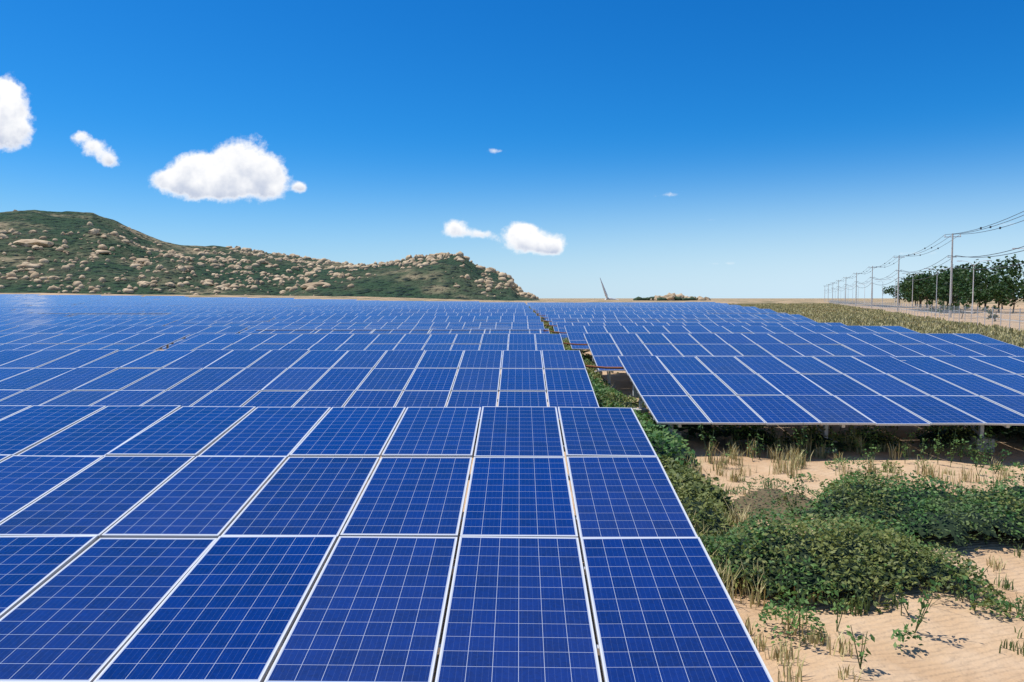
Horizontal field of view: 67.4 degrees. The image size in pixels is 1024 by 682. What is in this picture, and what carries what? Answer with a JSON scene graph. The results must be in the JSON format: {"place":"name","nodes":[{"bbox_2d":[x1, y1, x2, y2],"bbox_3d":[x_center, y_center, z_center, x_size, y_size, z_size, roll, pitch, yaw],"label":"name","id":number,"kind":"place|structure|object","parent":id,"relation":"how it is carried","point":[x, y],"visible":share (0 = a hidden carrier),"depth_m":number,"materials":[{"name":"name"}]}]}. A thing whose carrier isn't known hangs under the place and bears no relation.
{"place":"outdoors","nodes":[
{"label":"outdoors","id":0,"kind":"place"},
{"bbox_2d":[0,209,710,300],"bbox_3d":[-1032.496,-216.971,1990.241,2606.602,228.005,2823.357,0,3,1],"label":"hills","id":1,"kind":"structure","parent":0,"point":[73,252],"depth_m":1236.95,"materials":[{"name":"green plant"}]},
{"bbox_2d":[0,293,1023,681],"bbox_3d":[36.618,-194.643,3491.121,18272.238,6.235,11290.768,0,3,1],"label":"ground","id":2,"kind":"structure","parent":0,"point":[960,641],"depth_m":7.36,"materials":[{"name":"beige sand"}]},
{"bbox_2d":[30,303,1009,681],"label":"mounting frame","id":3,"kind":"object","parent":2,"relation":"on","point":[824,433],"visible":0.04,"depth_m":19.65,"materials":[{"name":"metal"}]},
{"bbox_2d":[0,294,1023,681],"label":"solar panels","id":4,"kind":"object","parent":3,"relation":"on","point":[210,492],"visible":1,"depth_m":7.90,"materials":[{"name":"blue glass"}]},
{"bbox_2d":[600,278,618,299],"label":"wind turbines","id":5,"kind":"object","parent":2,"relation":"on","point":[605,293],"visible":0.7,"depth_m":1476.79,"materials":[{"name":"white paint"}]},
{"bbox_2d":[529,306,1023,681],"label":"foliage","id":6,"kind":"object","parent":2,"relation":"on","point":[681,472],"depth_m":9.16,"materials":[{"name":"green plant"}]},
{"bbox_2d":[646,420,1016,668],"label":"dry grass tufts","id":7,"kind":"object","parent":2,"relation":"on","point":[918,624],"visible":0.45,"depth_m":9.97,"materials":[{"name":"brown"}]},
{"bbox_2d":[729,303,1023,347],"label":"dry grass","id":8,"kind":"structure","parent":2,"relation":"on","point":[847,315],"depth_m":83.69,"materials":[{"name":"plant"}]},
{"bbox_2d":[823,211,1023,330],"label":"power lines","id":9,"kind":"object","parent":2,"relation":"on","point":[924,310],"visible":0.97,"depth_m":122.62,"materials":[{"name":"metal"}]},
{"bbox_2d":[894,278,1023,321],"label":"tree trunks","id":10,"kind":"object","parent":2,"relation":"on","point":[926,298],"visible":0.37,"depth_m":186.69,"materials":[{"name":"brown wood"}]},
{"bbox_2d":[883,254,1023,320],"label":"tree crowns","id":11,"kind":"object","parent":10,"relation":"on","point":[1004,287],"visible":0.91,"depth_m":163.33,"materials":[{"name":"green plant"}]},
{"bbox_2d":[0,0,1023,297],"label":"sky","id":12,"kind":"structure","parent":0,"point":[644,148],"materials":[{"name":"blue"}]}
]}

